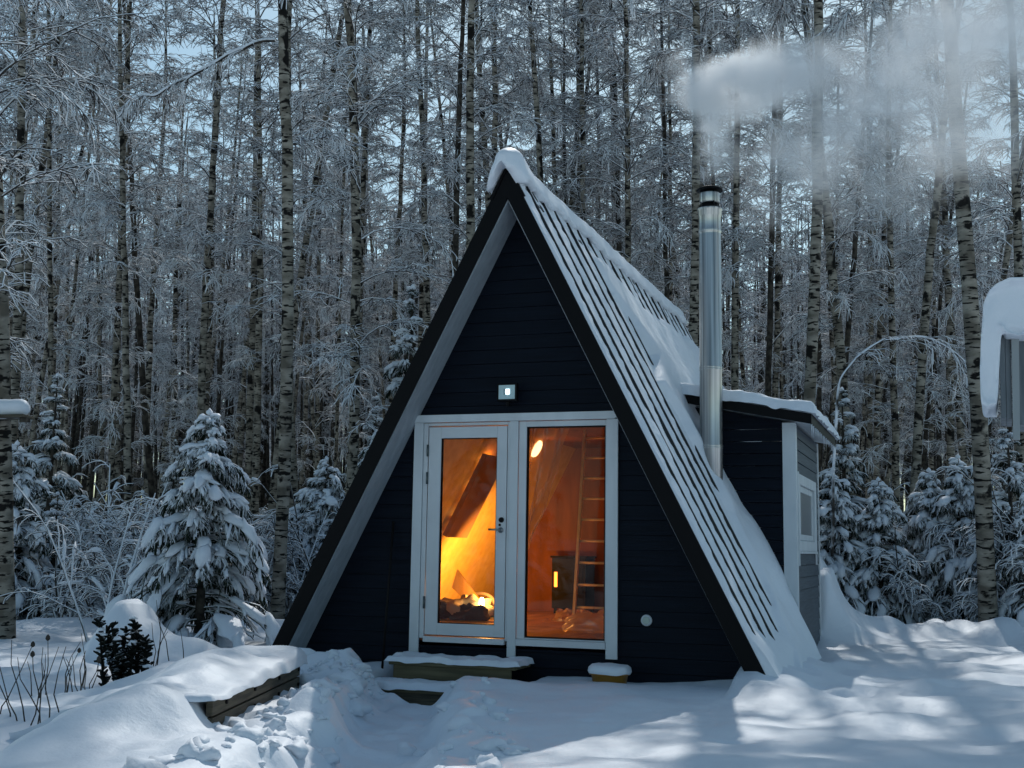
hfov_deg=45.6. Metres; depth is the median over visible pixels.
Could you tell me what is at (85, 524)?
bush
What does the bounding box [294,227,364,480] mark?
birch tree
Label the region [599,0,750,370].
birch tree
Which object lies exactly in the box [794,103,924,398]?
birch tree
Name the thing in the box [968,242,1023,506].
birch tree
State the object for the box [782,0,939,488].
birch tree
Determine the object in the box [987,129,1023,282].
birch tree
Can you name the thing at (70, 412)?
birch tree
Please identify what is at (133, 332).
birch tree
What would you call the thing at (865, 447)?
birch tree
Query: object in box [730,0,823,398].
birch tree
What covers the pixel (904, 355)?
birch tree
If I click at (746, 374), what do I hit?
birch tree
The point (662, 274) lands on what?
birch tree
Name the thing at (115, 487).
bush
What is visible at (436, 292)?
birch tree
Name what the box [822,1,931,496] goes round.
birch tree
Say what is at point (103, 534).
bush
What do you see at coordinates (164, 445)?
birch tree
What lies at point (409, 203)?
birch tree
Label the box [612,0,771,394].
birch tree
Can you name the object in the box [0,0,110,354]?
birch tree
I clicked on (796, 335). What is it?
birch tree
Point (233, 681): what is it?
planting box
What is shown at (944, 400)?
birch tree
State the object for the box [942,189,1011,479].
birch tree
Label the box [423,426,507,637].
door
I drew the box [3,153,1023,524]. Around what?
distant forest
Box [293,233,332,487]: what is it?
birch tree
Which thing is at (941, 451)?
birch tree
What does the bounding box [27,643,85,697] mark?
dry plant
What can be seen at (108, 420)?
birch tree
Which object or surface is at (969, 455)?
birch tree
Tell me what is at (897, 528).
bush
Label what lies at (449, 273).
birch tree
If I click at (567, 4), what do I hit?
birch tree
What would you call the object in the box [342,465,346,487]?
spruce tree
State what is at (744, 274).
birch tree
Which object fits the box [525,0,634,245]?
birch tree
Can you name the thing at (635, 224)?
birch tree
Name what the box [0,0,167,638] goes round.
birch tree
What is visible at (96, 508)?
bush
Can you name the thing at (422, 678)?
wooden steps
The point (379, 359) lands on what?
birch tree
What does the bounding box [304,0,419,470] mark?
birch tree
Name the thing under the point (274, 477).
birch tree
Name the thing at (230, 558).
spruce tree
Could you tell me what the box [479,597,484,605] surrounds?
work lamp
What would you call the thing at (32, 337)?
birch tree
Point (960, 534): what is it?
bush
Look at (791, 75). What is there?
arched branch
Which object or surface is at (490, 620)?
plank stack
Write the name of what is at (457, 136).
birch tree
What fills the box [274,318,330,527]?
birch tree
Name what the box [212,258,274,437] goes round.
birch tree
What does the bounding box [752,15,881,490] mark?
birch tree
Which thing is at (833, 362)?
birch tree
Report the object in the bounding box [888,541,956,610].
bush
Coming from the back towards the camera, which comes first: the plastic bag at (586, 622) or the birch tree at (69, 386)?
the birch tree at (69, 386)
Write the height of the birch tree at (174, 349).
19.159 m
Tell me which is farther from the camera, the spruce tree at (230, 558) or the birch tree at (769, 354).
the birch tree at (769, 354)
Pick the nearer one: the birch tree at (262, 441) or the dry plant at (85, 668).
the dry plant at (85, 668)
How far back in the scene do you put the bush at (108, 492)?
20.37 m
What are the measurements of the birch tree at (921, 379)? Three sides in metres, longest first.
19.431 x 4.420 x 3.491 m
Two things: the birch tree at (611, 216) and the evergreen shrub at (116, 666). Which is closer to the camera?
the evergreen shrub at (116, 666)
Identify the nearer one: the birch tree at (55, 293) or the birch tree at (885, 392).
the birch tree at (55, 293)
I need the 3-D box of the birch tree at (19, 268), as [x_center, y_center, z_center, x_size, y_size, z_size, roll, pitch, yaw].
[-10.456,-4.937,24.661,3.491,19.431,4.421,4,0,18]
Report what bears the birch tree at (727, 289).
on the snowy ground
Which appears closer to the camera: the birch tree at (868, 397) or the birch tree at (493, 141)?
the birch tree at (493, 141)
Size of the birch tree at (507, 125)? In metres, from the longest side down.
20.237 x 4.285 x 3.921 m
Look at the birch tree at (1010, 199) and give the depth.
45.68 m
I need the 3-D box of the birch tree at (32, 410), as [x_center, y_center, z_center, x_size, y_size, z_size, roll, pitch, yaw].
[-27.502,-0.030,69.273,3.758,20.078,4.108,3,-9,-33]
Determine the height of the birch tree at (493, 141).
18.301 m
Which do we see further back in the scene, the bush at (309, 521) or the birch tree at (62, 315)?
the birch tree at (62, 315)
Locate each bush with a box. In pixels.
[0,470,201,641]
[14,544,125,618]
[28,475,126,522]
[36,473,87,515]
[45,506,105,569]
[49,459,200,601]
[53,515,113,604]
[53,517,161,617]
[58,495,156,596]
[58,508,224,575]
[63,499,197,611]
[70,495,102,522]
[80,501,194,614]
[85,501,151,581]
[86,483,193,599]
[90,489,148,595]
[93,471,185,596]
[106,463,237,604]
[131,490,271,599]
[144,496,257,605]
[210,519,323,609]
[231,488,343,604]
[237,477,312,584]
[246,511,302,613]
[247,464,317,589]
[247,518,305,614]
[252,527,329,605]
[860,529,976,623]
[864,482,904,572]
[881,492,918,571]
[887,482,909,596]
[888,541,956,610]
[894,536,1022,622]
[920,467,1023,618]
[933,465,1023,597]
[941,523,999,571]
[975,562,1007,603]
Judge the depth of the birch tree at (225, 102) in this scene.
48.42 m
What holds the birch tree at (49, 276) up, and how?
on the snowy ground
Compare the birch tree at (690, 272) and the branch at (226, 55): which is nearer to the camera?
the branch at (226, 55)
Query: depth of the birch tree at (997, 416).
70.67 m
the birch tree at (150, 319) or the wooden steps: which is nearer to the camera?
the wooden steps
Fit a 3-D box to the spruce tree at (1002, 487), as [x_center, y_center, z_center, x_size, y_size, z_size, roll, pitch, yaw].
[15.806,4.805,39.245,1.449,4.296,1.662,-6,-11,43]
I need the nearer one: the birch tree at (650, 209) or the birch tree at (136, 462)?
the birch tree at (650, 209)
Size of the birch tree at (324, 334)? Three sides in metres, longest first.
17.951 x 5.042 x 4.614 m
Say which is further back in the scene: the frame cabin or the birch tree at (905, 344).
the birch tree at (905, 344)
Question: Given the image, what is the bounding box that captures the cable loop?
[475,592,493,605]
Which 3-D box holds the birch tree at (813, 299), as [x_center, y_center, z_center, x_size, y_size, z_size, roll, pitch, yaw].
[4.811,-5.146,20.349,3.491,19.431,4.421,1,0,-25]
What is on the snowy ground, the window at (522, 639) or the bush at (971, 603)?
the bush at (971, 603)
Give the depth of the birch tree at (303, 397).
67.14 m
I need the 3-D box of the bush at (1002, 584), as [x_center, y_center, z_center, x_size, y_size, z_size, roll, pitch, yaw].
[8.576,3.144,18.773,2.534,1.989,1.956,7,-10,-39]
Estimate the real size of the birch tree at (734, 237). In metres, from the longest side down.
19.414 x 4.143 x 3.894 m
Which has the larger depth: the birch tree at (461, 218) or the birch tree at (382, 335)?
the birch tree at (382, 335)
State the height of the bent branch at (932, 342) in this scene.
3.470 m
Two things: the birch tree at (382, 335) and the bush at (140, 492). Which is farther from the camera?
the birch tree at (382, 335)
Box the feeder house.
[980,277,1023,439]
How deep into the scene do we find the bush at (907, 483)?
24.97 m
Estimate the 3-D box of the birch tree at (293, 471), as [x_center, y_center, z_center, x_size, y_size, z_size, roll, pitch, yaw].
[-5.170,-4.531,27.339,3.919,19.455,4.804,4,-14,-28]
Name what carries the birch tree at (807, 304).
on the snowy ground
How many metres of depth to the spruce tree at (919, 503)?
20.33 m
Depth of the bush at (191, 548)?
21.07 m
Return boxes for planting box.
[9,645,307,739]
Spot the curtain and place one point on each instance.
(545, 447)
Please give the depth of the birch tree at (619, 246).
36.47 m
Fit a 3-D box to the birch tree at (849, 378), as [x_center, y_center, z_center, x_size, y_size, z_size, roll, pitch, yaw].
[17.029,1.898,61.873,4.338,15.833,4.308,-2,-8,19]
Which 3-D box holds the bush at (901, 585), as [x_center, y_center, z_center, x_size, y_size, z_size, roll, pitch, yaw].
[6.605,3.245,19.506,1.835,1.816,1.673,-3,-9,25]
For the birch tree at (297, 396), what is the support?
on the snowy ground
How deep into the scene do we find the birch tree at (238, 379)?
75.84 m
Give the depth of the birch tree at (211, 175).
27.84 m
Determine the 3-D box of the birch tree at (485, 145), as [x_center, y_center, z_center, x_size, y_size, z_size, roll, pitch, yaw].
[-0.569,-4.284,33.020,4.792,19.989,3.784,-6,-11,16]
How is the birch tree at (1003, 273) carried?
on the snowy ground
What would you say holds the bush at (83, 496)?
on the snowy ground
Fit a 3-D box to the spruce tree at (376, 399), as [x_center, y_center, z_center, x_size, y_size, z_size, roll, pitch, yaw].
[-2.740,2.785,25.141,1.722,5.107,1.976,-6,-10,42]
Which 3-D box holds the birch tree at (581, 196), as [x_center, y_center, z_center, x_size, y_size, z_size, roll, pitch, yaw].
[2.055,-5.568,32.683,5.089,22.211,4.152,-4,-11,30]
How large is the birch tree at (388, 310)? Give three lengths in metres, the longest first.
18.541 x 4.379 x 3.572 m
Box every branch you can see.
[109,35,275,152]
[293,126,361,177]
[680,17,812,86]
[830,335,968,556]
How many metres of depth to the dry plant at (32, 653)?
8.22 m
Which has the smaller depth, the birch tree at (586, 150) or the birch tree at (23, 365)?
the birch tree at (586, 150)
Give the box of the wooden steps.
[374,651,533,705]
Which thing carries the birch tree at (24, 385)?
on the snowy ground
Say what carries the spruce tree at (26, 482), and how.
on the snowy ground
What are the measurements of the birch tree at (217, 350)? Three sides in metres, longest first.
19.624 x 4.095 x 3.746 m
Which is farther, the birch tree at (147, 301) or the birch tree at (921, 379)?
the birch tree at (147, 301)
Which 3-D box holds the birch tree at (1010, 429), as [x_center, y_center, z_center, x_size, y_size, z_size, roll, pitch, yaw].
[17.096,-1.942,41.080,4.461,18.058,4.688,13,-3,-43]
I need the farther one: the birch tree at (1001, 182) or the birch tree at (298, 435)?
the birch tree at (298, 435)
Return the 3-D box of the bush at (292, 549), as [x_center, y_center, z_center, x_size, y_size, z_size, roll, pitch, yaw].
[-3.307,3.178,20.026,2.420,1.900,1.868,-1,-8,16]
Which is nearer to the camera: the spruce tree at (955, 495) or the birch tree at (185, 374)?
the spruce tree at (955, 495)
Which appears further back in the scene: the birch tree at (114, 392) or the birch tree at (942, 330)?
the birch tree at (942, 330)
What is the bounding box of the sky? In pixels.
[0,0,1023,510]
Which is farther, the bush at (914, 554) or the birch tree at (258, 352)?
the birch tree at (258, 352)
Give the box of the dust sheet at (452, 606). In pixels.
[440,593,493,615]
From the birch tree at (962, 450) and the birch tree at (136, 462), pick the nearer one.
the birch tree at (962, 450)
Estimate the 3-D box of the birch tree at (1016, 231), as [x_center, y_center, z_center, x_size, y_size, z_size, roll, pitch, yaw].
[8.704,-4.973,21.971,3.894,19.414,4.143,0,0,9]
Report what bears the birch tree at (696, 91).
on the snowy ground
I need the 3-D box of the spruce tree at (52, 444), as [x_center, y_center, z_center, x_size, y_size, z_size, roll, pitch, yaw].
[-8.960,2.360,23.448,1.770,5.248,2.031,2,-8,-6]
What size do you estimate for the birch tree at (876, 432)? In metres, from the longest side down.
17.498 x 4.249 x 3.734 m
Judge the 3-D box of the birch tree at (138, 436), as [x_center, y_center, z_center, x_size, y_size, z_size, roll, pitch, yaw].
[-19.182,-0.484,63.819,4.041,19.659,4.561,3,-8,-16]
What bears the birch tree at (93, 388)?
on the snowy ground
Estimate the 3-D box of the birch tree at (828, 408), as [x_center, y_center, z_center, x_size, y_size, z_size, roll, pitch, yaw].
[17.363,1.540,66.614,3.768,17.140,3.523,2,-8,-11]
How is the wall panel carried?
attached to the frame cabin
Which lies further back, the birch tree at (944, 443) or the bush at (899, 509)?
the birch tree at (944, 443)
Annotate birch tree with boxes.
[0,0,104,465]
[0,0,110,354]
[0,0,112,379]
[0,0,117,443]
[0,0,128,498]
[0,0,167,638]
[0,4,111,351]
[0,5,154,477]
[0,15,62,231]
[0,92,64,451]
[2,156,47,379]
[3,173,62,466]
[4,134,110,468]
[5,210,46,437]
[12,162,94,496]
[23,202,52,448]
[23,220,57,468]
[24,0,171,466]
[24,38,116,499]
[30,267,93,470]
[31,0,142,499]
[32,0,211,518]
[32,222,87,477]
[36,0,197,523]
[41,6,145,518]
[41,189,130,391]
[44,0,191,516]
[54,0,199,518]
[64,258,121,503]
[76,274,114,444]
[78,213,149,516]
[85,313,166,507]
[87,259,137,494]
[93,155,154,514]
[94,0,206,514]
[96,256,178,498]
[106,151,173,401]
[107,198,184,506]
[129,0,281,442]
[129,70,227,490]
[130,129,218,514]
[131,113,230,487]
[139,9,281,464]
[140,190,231,513]
[145,201,231,474]
[153,227,231,483]
[170,0,346,526]
[171,26,294,387]
[171,186,207,399]
[172,125,252,382]
[180,59,281,427]
[195,0,327,517]
[197,0,371,527]
[210,181,281,494]
[212,187,266,409]
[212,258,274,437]
[213,110,309,491]
[215,148,302,443]
[221,226,244,467]
[229,187,294,512]
[232,253,298,497]
[246,0,297,618]
[253,0,469,493]
[261,0,408,538]
[261,5,382,476]
[263,2,351,476]
[264,105,340,502]
[268,259,300,431]
[273,157,388,451]
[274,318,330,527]
[275,223,330,459]
[276,0,400,467]
[279,27,375,418]
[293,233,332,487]
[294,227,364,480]
[296,0,413,494]
[297,206,330,487]
[300,131,382,479]
[300,222,376,481]
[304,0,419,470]
[309,20,414,418]
[320,124,392,479]
[320,156,389,451]
[332,0,454,404]
[342,204,431,465]
[343,251,392,446]
[356,0,467,334]
[361,200,416,407]
[361,246,430,424]
[364,0,551,273]
[366,0,491,358]
[371,4,510,308]
[375,138,443,351]
[378,188,442,331]
[378,188,444,360]
[387,0,566,246]
[388,252,448,360]
[406,0,575,260]
[411,64,483,294]
[411,166,482,319]
[414,0,578,271]
[417,185,476,333]
[418,0,540,264]
[428,6,535,166]
[444,29,548,254]
[474,0,581,182]
[476,48,595,220]
[483,0,634,232]
[498,0,639,212]
[498,0,679,272]
[509,0,636,240]
[510,0,640,223]
[523,0,732,287]
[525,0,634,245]
[540,0,643,235]
[541,51,605,216]
[548,0,685,255]
[567,9,667,266]
[585,168,638,268]
[586,0,733,298]
[597,78,708,308]
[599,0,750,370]
[601,179,645,260]
[601,183,674,296]
[603,119,677,289]
[609,18,744,331]
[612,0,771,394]
[618,0,787,303]
[620,119,688,313]
[624,0,810,344]
[637,0,764,388]
[639,243,689,327]
[642,0,812,389]
[675,2,782,390]
[678,243,731,382]
[701,0,854,441]
[713,0,869,397]
[720,174,768,384]
[720,181,752,387]
[727,0,911,495]
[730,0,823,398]
[739,122,820,392]
[739,291,774,384]
[750,0,917,403]
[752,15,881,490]
[757,270,806,397]
[763,258,829,407]
[777,0,885,424]
[780,78,887,476]
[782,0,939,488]
[787,248,830,402]
[788,199,889,487]
[788,235,857,467]
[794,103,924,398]
[794,195,847,448]
[795,140,894,470]
[798,0,967,524]
[802,0,951,498]
[806,0,997,621]
[815,282,886,492]
[819,0,945,496]
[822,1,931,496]
[822,212,912,497]
[823,263,852,488]
[839,151,917,497]
[842,1,964,489]
[848,186,929,491]
[853,262,928,509]
[856,0,1007,477]
[856,269,888,477]
[863,0,1023,521]
[863,256,909,478]
[865,206,961,510]
[871,0,1011,488]
[872,138,995,478]
[874,230,929,458]
[876,135,988,497]
[884,10,1023,491]
[887,187,941,423]
[888,221,944,473]
[901,0,1023,513]
[905,153,970,458]
[907,0,1023,478]
[929,155,1003,490]
[934,295,980,483]
[940,175,1012,383]
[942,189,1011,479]
[942,241,1012,454]
[942,269,999,423]
[942,316,961,476]
[952,165,1023,504]
[955,156,1023,488]
[959,321,1004,439]
[968,0,1023,276]
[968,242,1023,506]
[970,0,1023,210]
[981,137,1023,311]
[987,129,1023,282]
[996,122,1023,264]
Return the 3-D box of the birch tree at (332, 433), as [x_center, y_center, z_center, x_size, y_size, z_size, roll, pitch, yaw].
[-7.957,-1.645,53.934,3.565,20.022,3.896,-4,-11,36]
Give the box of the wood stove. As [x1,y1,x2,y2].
[550,556,595,612]
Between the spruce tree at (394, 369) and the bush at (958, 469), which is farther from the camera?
the spruce tree at (394, 369)
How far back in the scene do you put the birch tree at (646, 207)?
39.08 m
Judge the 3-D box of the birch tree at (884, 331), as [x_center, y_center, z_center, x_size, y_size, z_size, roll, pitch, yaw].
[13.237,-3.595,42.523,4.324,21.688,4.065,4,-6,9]
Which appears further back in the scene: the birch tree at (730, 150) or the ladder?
the birch tree at (730, 150)
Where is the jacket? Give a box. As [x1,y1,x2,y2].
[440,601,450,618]
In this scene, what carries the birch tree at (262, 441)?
on the snowy ground
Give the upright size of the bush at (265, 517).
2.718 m
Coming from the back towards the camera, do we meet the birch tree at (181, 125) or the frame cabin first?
the birch tree at (181, 125)
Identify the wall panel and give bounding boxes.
[443,454,496,537]
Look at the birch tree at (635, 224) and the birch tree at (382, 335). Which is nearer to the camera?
the birch tree at (635, 224)
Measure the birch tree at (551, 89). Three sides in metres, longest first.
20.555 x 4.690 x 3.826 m
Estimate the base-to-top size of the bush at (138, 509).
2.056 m
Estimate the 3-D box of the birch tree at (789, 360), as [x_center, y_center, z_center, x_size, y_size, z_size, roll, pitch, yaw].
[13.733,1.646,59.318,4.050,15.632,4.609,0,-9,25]
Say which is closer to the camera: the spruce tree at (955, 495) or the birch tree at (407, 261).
the spruce tree at (955, 495)
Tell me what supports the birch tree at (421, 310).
on the snowy ground
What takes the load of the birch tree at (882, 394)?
on the snowy ground
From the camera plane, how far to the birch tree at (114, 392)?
30.83 m
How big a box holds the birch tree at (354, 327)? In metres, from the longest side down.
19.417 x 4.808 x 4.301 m
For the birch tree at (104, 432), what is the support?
on the snowy ground
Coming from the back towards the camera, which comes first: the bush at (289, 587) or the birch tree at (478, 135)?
the birch tree at (478, 135)
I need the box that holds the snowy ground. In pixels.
[0,567,1023,767]
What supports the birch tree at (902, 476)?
on the snowy ground
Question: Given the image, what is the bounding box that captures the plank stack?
[440,617,493,623]
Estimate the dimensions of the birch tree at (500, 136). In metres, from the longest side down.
24.043 x 4.709 x 3.718 m
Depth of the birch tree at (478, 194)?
36.98 m
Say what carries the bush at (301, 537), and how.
on the snowy ground
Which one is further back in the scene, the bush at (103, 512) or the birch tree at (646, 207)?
the birch tree at (646, 207)
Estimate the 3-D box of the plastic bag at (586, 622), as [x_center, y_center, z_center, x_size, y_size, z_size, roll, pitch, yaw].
[0.799,2.500,12.795,0.577,0.200,0.373,-2,-8,19]
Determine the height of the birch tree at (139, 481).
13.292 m
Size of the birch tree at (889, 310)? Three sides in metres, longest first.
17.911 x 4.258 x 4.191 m
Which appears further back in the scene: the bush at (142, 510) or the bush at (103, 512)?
the bush at (103, 512)
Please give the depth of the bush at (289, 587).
19.37 m
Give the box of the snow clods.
[121,647,529,767]
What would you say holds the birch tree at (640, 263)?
on the snowy ground
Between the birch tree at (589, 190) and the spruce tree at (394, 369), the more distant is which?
the birch tree at (589, 190)
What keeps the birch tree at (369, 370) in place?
on the snowy ground
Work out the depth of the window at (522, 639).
11.89 m
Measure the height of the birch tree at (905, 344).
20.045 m
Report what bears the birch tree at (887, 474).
on the snowy ground
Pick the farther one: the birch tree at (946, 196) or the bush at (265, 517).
the birch tree at (946, 196)
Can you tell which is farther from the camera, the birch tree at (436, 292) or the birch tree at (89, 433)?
the birch tree at (89, 433)
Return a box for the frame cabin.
[272,147,839,682]
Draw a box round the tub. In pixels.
[588,663,631,683]
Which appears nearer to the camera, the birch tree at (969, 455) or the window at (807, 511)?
the window at (807, 511)
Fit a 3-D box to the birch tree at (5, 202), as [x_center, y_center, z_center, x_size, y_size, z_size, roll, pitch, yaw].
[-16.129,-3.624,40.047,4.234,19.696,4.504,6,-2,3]
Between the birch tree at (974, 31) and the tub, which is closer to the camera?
the tub
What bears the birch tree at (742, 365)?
on the snowy ground
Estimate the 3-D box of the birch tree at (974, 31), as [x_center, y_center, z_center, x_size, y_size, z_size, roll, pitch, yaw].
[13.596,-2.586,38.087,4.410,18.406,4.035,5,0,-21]
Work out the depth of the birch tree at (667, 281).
34.03 m
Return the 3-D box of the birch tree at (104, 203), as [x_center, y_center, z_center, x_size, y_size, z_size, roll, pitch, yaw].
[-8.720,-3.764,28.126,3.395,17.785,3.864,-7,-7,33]
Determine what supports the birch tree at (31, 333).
on the snowy ground
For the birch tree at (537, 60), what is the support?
on the snowy ground
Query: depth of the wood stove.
16.55 m
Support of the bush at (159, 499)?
on the snowy ground
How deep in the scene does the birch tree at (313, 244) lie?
43.26 m
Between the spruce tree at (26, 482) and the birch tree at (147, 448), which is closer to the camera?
the spruce tree at (26, 482)
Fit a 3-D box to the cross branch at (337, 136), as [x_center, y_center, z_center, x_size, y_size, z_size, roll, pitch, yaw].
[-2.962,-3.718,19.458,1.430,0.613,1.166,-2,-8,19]
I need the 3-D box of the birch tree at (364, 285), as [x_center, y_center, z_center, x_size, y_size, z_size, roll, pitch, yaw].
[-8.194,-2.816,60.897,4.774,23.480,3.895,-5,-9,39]
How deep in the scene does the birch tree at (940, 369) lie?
57.23 m
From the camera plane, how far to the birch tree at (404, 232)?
65.28 m
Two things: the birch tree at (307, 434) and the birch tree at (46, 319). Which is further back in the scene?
the birch tree at (307, 434)
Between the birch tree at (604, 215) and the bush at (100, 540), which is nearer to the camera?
the bush at (100, 540)
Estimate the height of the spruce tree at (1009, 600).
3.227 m
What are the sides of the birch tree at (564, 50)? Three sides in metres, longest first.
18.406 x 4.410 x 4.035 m
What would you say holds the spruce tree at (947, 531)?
on the snowy ground
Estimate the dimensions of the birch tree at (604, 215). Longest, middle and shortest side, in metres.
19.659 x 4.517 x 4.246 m
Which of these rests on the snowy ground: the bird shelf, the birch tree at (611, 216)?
the birch tree at (611, 216)
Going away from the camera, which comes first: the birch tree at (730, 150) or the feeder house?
the feeder house
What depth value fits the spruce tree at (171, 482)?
39.59 m
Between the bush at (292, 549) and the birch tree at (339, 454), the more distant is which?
the birch tree at (339, 454)
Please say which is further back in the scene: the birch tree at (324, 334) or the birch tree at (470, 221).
the birch tree at (324, 334)
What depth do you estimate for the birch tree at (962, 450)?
38.78 m
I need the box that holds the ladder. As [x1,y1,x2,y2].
[572,430,604,614]
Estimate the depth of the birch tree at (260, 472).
65.79 m
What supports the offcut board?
on the dust sheet at (452, 606)
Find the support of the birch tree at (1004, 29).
on the snowy ground
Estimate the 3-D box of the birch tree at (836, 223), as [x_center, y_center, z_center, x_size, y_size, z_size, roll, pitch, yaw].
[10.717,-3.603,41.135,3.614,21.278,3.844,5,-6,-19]
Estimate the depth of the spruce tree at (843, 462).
21.08 m
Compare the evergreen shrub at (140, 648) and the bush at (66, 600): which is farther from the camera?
the bush at (66, 600)
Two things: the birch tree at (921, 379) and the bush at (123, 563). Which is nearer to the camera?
the bush at (123, 563)
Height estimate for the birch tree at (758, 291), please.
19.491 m
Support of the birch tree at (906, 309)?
on the snowy ground
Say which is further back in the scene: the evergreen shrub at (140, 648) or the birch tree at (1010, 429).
the birch tree at (1010, 429)
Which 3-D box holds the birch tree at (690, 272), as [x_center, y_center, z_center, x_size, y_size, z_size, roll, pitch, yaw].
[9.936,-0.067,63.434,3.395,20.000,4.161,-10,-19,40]
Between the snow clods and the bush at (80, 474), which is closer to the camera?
the snow clods
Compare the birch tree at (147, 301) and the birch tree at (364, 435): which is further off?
the birch tree at (147, 301)
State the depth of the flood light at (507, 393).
12.06 m
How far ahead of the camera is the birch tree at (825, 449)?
50.61 m
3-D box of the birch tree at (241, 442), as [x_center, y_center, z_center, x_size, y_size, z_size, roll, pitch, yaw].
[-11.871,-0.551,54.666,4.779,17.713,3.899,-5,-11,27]
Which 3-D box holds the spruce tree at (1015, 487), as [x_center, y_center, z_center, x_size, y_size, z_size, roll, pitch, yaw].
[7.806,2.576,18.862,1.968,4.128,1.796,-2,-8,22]
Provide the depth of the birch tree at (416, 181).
59.39 m
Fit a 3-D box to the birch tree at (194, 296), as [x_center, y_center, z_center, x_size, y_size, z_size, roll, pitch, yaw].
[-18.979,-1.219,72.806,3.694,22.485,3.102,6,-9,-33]
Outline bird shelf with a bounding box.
[0,399,33,421]
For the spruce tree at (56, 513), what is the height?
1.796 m
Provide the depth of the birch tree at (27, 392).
47.00 m
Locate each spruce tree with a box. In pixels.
[12,440,74,619]
[26,373,83,539]
[35,491,95,600]
[102,408,280,646]
[160,439,183,506]
[259,456,345,617]
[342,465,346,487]
[345,284,423,472]
[358,396,382,462]
[819,387,884,559]
[819,468,881,615]
[842,477,941,623]
[883,467,968,621]
[910,454,1002,620]
[961,427,1023,621]
[996,467,1007,527]
[998,492,1023,626]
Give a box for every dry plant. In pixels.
[0,634,65,724]
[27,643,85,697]
[66,634,100,692]
[152,600,183,665]
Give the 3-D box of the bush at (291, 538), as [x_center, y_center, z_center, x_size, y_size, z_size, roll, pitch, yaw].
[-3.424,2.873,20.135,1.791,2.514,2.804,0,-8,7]
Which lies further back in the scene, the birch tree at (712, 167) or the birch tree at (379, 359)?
the birch tree at (379, 359)
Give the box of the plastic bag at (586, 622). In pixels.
[562,612,603,632]
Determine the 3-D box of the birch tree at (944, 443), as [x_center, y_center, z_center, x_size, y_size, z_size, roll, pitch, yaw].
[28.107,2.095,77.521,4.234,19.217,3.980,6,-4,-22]
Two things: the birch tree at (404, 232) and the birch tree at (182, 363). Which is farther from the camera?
the birch tree at (404, 232)
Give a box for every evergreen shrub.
[92,616,141,685]
[106,621,154,677]
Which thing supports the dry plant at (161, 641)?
on the snowy ground
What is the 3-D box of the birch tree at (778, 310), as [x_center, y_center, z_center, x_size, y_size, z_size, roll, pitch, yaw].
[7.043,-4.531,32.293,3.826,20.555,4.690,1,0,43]
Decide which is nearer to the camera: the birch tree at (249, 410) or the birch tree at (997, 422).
the birch tree at (249, 410)
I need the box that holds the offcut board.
[452,570,479,598]
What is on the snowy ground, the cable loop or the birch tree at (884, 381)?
the birch tree at (884, 381)
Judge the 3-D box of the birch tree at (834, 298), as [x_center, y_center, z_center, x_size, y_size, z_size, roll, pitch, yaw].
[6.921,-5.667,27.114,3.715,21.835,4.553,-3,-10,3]
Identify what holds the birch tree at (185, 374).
on the snowy ground
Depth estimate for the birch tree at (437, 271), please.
59.32 m
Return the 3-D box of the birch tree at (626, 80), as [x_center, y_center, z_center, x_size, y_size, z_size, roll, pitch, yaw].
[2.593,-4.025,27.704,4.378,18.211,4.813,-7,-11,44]
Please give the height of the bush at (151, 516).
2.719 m
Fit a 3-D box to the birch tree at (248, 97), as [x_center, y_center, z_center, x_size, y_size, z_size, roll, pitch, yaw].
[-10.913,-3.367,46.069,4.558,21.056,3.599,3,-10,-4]
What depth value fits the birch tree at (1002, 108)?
34.00 m
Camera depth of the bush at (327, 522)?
20.14 m
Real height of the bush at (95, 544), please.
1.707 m
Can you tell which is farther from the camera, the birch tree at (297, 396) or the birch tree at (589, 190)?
the birch tree at (297, 396)
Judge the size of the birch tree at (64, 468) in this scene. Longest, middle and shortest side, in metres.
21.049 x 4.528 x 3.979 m
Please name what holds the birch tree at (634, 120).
on the snowy ground
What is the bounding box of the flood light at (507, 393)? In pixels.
[497,383,517,405]
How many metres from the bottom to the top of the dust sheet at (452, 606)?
0.241 m
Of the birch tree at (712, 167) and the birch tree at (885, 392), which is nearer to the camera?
the birch tree at (712, 167)
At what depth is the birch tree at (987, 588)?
17.84 m
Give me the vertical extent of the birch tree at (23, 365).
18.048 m
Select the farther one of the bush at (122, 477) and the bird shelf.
the bush at (122, 477)
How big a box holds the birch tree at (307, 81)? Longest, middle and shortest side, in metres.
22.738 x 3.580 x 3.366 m
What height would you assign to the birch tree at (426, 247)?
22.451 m
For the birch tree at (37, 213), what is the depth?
30.73 m
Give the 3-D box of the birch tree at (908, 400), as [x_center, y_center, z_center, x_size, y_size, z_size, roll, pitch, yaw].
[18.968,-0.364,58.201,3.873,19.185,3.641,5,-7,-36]
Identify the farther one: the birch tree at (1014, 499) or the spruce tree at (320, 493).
the birch tree at (1014, 499)
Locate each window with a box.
[515,420,606,649]
[797,471,817,565]
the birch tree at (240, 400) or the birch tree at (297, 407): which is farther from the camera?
the birch tree at (297, 407)
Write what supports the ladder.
on the frame cabin
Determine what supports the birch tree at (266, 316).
on the snowy ground
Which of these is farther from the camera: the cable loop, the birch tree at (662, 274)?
the birch tree at (662, 274)
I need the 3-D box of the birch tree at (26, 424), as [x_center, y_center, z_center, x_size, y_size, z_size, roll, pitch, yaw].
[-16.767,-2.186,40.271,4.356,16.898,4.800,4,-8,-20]
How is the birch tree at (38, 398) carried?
on the snowy ground
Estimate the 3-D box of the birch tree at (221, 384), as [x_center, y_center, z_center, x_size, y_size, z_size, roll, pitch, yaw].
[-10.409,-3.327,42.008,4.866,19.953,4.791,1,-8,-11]
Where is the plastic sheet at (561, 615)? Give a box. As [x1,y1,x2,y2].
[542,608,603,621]
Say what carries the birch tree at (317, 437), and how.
on the snowy ground
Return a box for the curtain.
[517,420,568,552]

